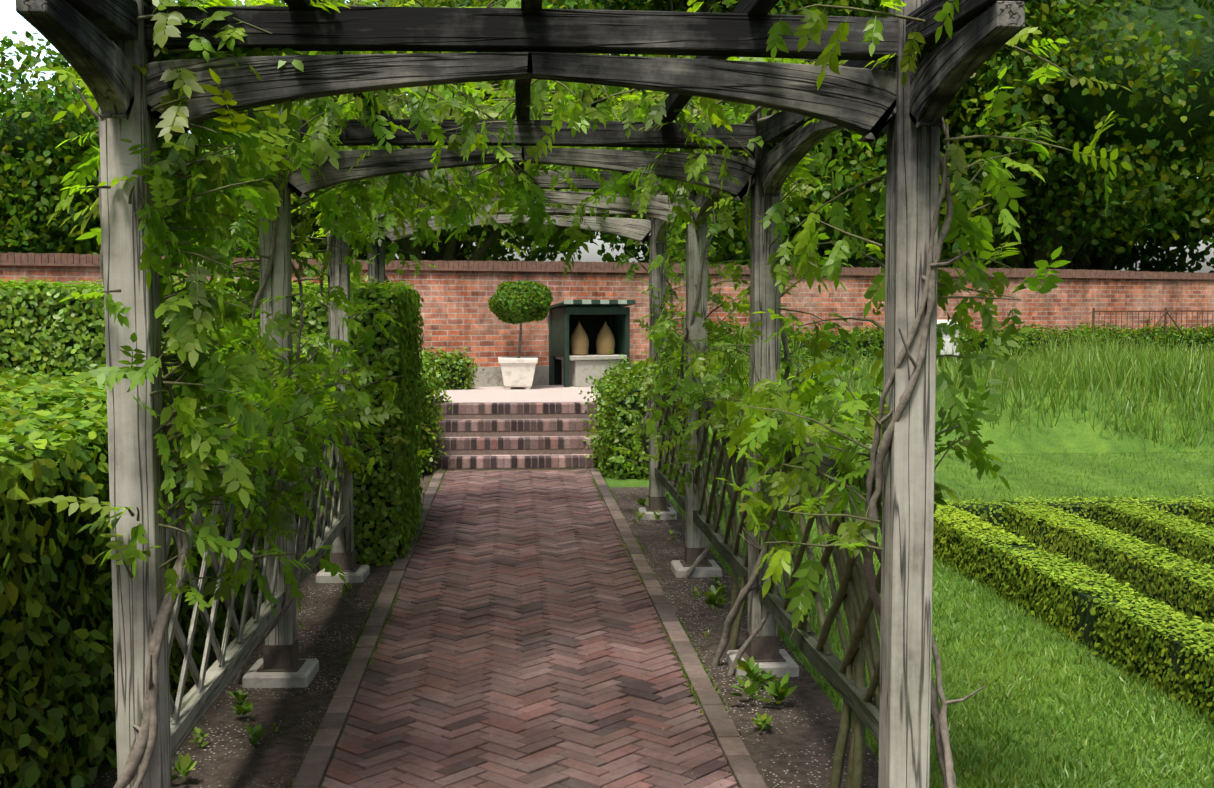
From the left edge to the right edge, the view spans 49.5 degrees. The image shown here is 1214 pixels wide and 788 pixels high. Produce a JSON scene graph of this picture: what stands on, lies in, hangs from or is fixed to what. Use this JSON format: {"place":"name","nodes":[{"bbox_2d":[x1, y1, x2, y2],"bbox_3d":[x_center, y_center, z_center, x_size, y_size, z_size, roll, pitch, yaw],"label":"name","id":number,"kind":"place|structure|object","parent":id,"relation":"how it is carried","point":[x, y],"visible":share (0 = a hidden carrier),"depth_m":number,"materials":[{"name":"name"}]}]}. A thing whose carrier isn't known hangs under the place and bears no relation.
{"place":"outdoors","nodes":[
{"label":"outdoors","id":0,"kind":"place"},
{"bbox_2d":[81,473,433,787],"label":"soil","id":1,"kind":"structure","parent":0,"point":[332,618],"depth_m":5.75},
{"bbox_2d":[0,364,263,787],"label":"low hedge","id":2,"kind":"object","parent":1,"relation":"on","point":[23,398],"depth_m":4.66,"materials":[{"name":"green plant"}]},
{"bbox_2d":[172,491,796,781],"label":"bed weeds","id":3,"kind":"object","parent":1,"relation":"on","point":[184,765],"visible":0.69,"depth_m":5.79,"materials":[{"name":"green plant"}]},
{"bbox_2d":[213,150,397,259],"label":"pale tree","id":4,"kind":"object","parent":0,"point":[297,234],"depth_m":43.84,"materials":[{"name":"green plant"}]},
{"bbox_2d":[204,0,629,260],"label":"pale tree","id":5,"kind":"object","parent":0,"point":[497,249],"depth_m":39.51,"materials":[{"name":"green plant"}]},
{"bbox_2d":[555,354,626,386],"bbox_3d":[-0.220,-0.331,18.220,0.860,0.420,0.520,-2,4,-26],"label":"stone pedestal","id":6,"kind":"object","parent":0,"point":[581,368],"depth_m":17.97,"materials":[{"name":"beige stone"}]},
{"bbox_2d":[0,0,1213,272],"label":"sky","id":7,"kind":"structure","parent":0,"point":[10,20],"materials":[{"name":"white"}]},
{"bbox_2d":[426,381,848,402],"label":"paving","id":8,"kind":"structure","parent":0,"point":[548,393],"depth_m":16.36,"materials":[{"name":"beige stone"}]},
{"bbox_2d":[420,362,464,389],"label":"shrubs","id":9,"kind":"object","parent":8,"relation":"on","point":[456,385],"depth_m":17.25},
{"bbox_2d":[414,343,483,389],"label":"shrub leaves","id":10,"kind":"object","parent":8,"relation":"on","point":[458,358],"depth_m":17.25,"materials":[{"name":"green plant"}]},
{"bbox_2d":[498,357,537,388],"bbox_3d":[-1.183,-0.278,17.485,0.523,0.414,0.523,0,4,-4],"label":"topiary pot","id":11,"kind":"object","parent":8,"relation":"on","point":[518,372],"visible":1,"depth_m":17.27,"materials":[{"name":"white stone"}]},
{"bbox_2d":[517,323,521,357],"bbox_3d":[-1.137,-0.892,17.443,0.546,0.891,0.581,0,4,-4],"label":"topiary trunk","id":12,"kind":"object","parent":11,"relation":"in","point":[519,344],"visible":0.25,"depth_m":17.44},
{"bbox_2d":[488,280,552,324],"bbox_3d":[-1.144,-1.212,17.417,0.869,0.596,0.837,0,4,-4],"label":"topiary foliage","id":13,"kind":"object","parent":12,"relation":"on","point":[508,303],"depth_m":17.15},
{"bbox_2d":[466,363,635,386],"bbox_3d":[15.358,-0.774,26.182,53.528,0.320,0.050,-2,4,-26],"label":"wall base","id":14,"kind":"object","parent":8,"relation":"on","point":[489,377],"depth_m":17.95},
{"bbox_2d":[549,300,635,386],"bbox_3d":[-0.231,-0.712,18.195,1.080,1.183,0.650,-2,4,-26],"label":"bee skep shelter","id":15,"kind":"object","parent":8,"relation":"on","point":[560,313],"visible":0.9,"depth_m":18.06,"materials":[{"name":"green paint"}]},
{"bbox_2d":[554,314,609,384],"bbox_3d":[-0.351,-0.677,18.444,0.920,1.080,0.020,-2,4,-26],"label":"panel","id":16,"kind":"object","parent":15,"relation":"attached to","point":[592,325],"visible":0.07,"depth_m":18.45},
{"bbox_2d":[570,321,614,354],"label":"bee skeps","id":17,"kind":"object","parent":15,"relation":"on","point":[579,342],"visible":0.96,"depth_m":18.10,"materials":[{"name":"wicker"}]},
{"bbox_2d":[564,299,626,303],"bbox_3d":[-0.154,-1.251,17.844,0.945,0.061,0.019,-2,4,-26],"label":"awning","id":18,"kind":"object","parent":15,"relation":"attached to","point":[589,301],"visible":1,"depth_m":17.80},
{"bbox_2d":[0,265,1213,366],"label":"garden wall","id":19,"kind":"structure","parent":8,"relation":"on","point":[456,313],"depth_m":19.22,"materials":[{"name":"brick"}]},
{"bbox_2d":[0,252,1213,279],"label":"wall coping","id":20,"kind":"object","parent":19,"relation":"on","point":[41,259],"visible":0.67,"depth_m":18.30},
{"bbox_2d":[1092,308,1213,350],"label":"fence","id":21,"kind":"object","parent":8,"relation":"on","point":[1164,315],"visible":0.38,"depth_m":22.80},
{"bbox_2d":[597,1,679,262],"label":"tree","id":22,"kind":"object","parent":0,"point":[607,257],"depth_m":53.16,"materials":[{"name":"green plant"}]},
{"bbox_2d":[464,0,856,262],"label":"tree","id":23,"kind":"object","parent":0,"point":[662,5],"depth_m":32.47,"materials":[{"name":"green plant"}]},
{"bbox_2d":[609,487,878,787],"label":"soil","id":24,"kind":"structure","parent":0,"point":[794,746],"depth_m":5.94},
{"bbox_2d":[242,507,798,687],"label":"post footings","id":25,"kind":"object","parent":24,"relation":"on","point":[304,675],"visible":0.62,"depth_m":6.28,"materials":[{"name":"stone"}]},
{"bbox_2d":[256,495,785,671],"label":"post bases","id":26,"kind":"object","parent":25,"relation":"on","point":[285,658],"visible":0.6,"depth_m":6.32,"materials":[{"name":"grey concrete"}]},
{"bbox_2d":[16,0,1028,787],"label":"pergola","id":27,"kind":"object","parent":26,"relation":"on","point":[102,46],"visible":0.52,"depth_m":3.87,"materials":[{"name":"grey wood"}]},
{"bbox_2d":[26,0,1132,787],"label":"wisteria","id":28,"kind":"object","parent":27,"relation":"on","point":[188,338],"depth_m":4.60,"materials":[{"name":"green plant"}]},
{"bbox_2d":[165,376,881,758],"bbox_3d":[-0.476,0.489,7.398,2.370,0.857,6.797,0,4,-4],"label":"lattice fence","id":29,"kind":"object","parent":24,"relation":"on","point":[201,696],"visible":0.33,"depth_m":5.09,"materials":[{"name":"grey wood"}]},
{"bbox_2d":[656,379,881,787],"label":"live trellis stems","id":30,"kind":"object","parent":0,"point":[863,648],"visible":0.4,"depth_m":5.07,"materials":[{"name":"brown plant"}]},
{"bbox_2d":[424,448,1213,787],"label":"ground","id":31,"kind":"structure","parent":0,"point":[942,474],"depth_m":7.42,"materials":[{"name":"green plant"}]},
{"bbox_2d":[0,277,425,565],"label":"tall hedge","id":32,"kind":"object","parent":31,"relation":"on","point":[15,293],"depth_m":8.87,"materials":[{"name":"green plant"}]},
{"bbox_2d":[410,349,456,476],"bbox_3d":[-2.402,0.181,14.105,1.592,1.345,1.982,0,4,-4],"label":"shrub","id":33,"kind":"object","parent":31,"relation":"on","point":[431,375],"depth_m":13.67,"materials":[{"name":"green plant"}]},
{"bbox_2d":[188,493,747,746],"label":"pale weeds","id":34,"kind":"object","parent":31,"relation":"on","point":[198,734],"visible":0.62,"depth_m":5.49,"materials":[{"name":"green plant"}]},
{"bbox_2d":[429,402,603,472],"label":"garden steps","id":35,"kind":"structure","parent":31,"relation":"on","point":[514,438],"depth_m":14.42,"materials":[{"name":"red brick"}]},
{"bbox_2d":[321,469,738,787],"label":"brick path","id":36,"kind":"structure","parent":31,"relation":"on","point":[531,673],"depth_m":6.35,"materials":[{"name":"brick"}]},
{"bbox_2d":[292,468,767,787],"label":"path kerb","id":37,"kind":"structure","parent":31,"relation":"on","point":[321,751],"depth_m":6.20,"materials":[{"name":"ceramic"}]},
{"bbox_2d":[79,0,1097,581],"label":"wisteria shoots","id":38,"kind":"object","parent":31,"relation":"on","point":[173,358],"visible":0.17,"depth_m":4.30,"materials":[{"name":"green plant"}]},
{"bbox_2d":[579,351,685,479],"bbox_3d":[0.389,0.188,14.187,1.396,1.305,2.210,0,4,-4],"label":"bush","id":39,"kind":"object","parent":31,"relation":"on","point":[607,387],"depth_m":13.45,"materials":[{"name":"green plant"}]},
{"bbox_2d":[933,504,1213,722],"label":"box hedge leaves","id":40,"kind":"object","parent":31,"relation":"on","point":[1143,645],"depth_m":6.91,"materials":[{"name":"green plant"}]},
{"bbox_2d":[934,493,1213,530],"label":"box hedge leaves","id":41,"kind":"object","parent":31,"relation":"on","point":[1084,506],"depth_m":9.94,"materials":[{"name":"green plant"}]},
{"bbox_2d":[1002,502,1213,631],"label":"box hedge leaves","id":42,"kind":"object","parent":31,"relation":"on","point":[1112,539],"depth_m":8.09,"materials":[{"name":"green plant"}]},
{"bbox_2d":[1097,502,1213,568],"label":"box hedge leaves","id":43,"kind":"object","parent":31,"relation":"on","point":[1191,555],"depth_m":9.05,"materials":[{"name":"green plant"}]},
{"bbox_2d":[1189,500,1213,529],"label":"box hedge leaves","id":44,"kind":"object","parent":31,"relation":"on","point":[1197,507],"depth_m":9.78,"materials":[{"name":"green plant"}]},
{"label":"tree wood","id":45,"kind":"object","parent":31,"relation":"on","visible":0},
{"bbox_2d":[0,98,191,255],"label":"tree leaves","id":46,"kind":"object","parent":45,"relation":"attached to","point":[13,128],"depth_m":31.19,"materials":[{"name":"green plant"}]},
{"bbox_2d":[0,30,258,257],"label":"tree leaves","id":47,"kind":"object","parent":45,"relation":"attached to","point":[33,195],"visible":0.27,"depth_m":30.62,"materials":[{"name":"green plant"}]},
{"bbox_2d":[614,0,1072,267],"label":"tree","id":48,"kind":"object","parent":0,"point":[864,169],"depth_m":27.66,"materials":[{"name":"green plant"}]},
{"bbox_2d":[631,8,1061,266],"bbox_3d":[5.821,-8.210,36.694,12.977,14.378,15.961,0,4,-4],"label":"tree","id":49,"kind":"object","parent":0,"point":[1002,54],"depth_m":32.78,"materials":[{"name":"green plant"}]},
{"bbox_2d":[637,0,1213,268],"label":"tree","id":50,"kind":"object","parent":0,"point":[1055,168],"depth_m":25.91,"materials":[{"name":"green plant"}]},
{"bbox_2d":[668,319,1213,380],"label":"wall shrubs","id":51,"kind":"object","parent":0,"point":[864,335],"depth_m":21.62,"materials":[{"name":"green plant"}]},
{"bbox_2d":[708,381,1213,453],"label":"bank lawn","id":52,"kind":"structure","parent":0,"point":[1066,433],"depth_m":16.11,"materials":[{"name":"green plant"}]},
{"bbox_2d":[593,323,1213,449],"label":"tall grass","id":53,"kind":"structure","parent":52,"relation":"on","point":[1175,371],"depth_m":17.02,"materials":[{"name":"green plant"}]},
{"bbox_2d":[936,320,959,363],"bbox_3d":[5.137,-0.714,20.449,0.580,0.880,0.540,-2,4,-26],"label":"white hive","id":54,"kind":"object","parent":53,"relation":"on","point":[947,344],"visible":0.04,"depth_m":20.25,"materials":[{"name":"paint"}]},
{"bbox_2d":[1048,126,1213,272],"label":"tree","id":55,"kind":"object","parent":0,"point":[1164,263],"depth_m":42.17,"materials":[{"name":"green plant"}]},
{"label":"path bed","id":56,"kind":"object","parent":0,"visible":0},
{"bbox_2d":[288,468,775,787],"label":"path moss","id":57,"kind":"object","parent":56,"relation":"on","point":[665,631],"visible":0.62,"depth_m":6.97,"materials":[{"name":"green plant"}]}
]}

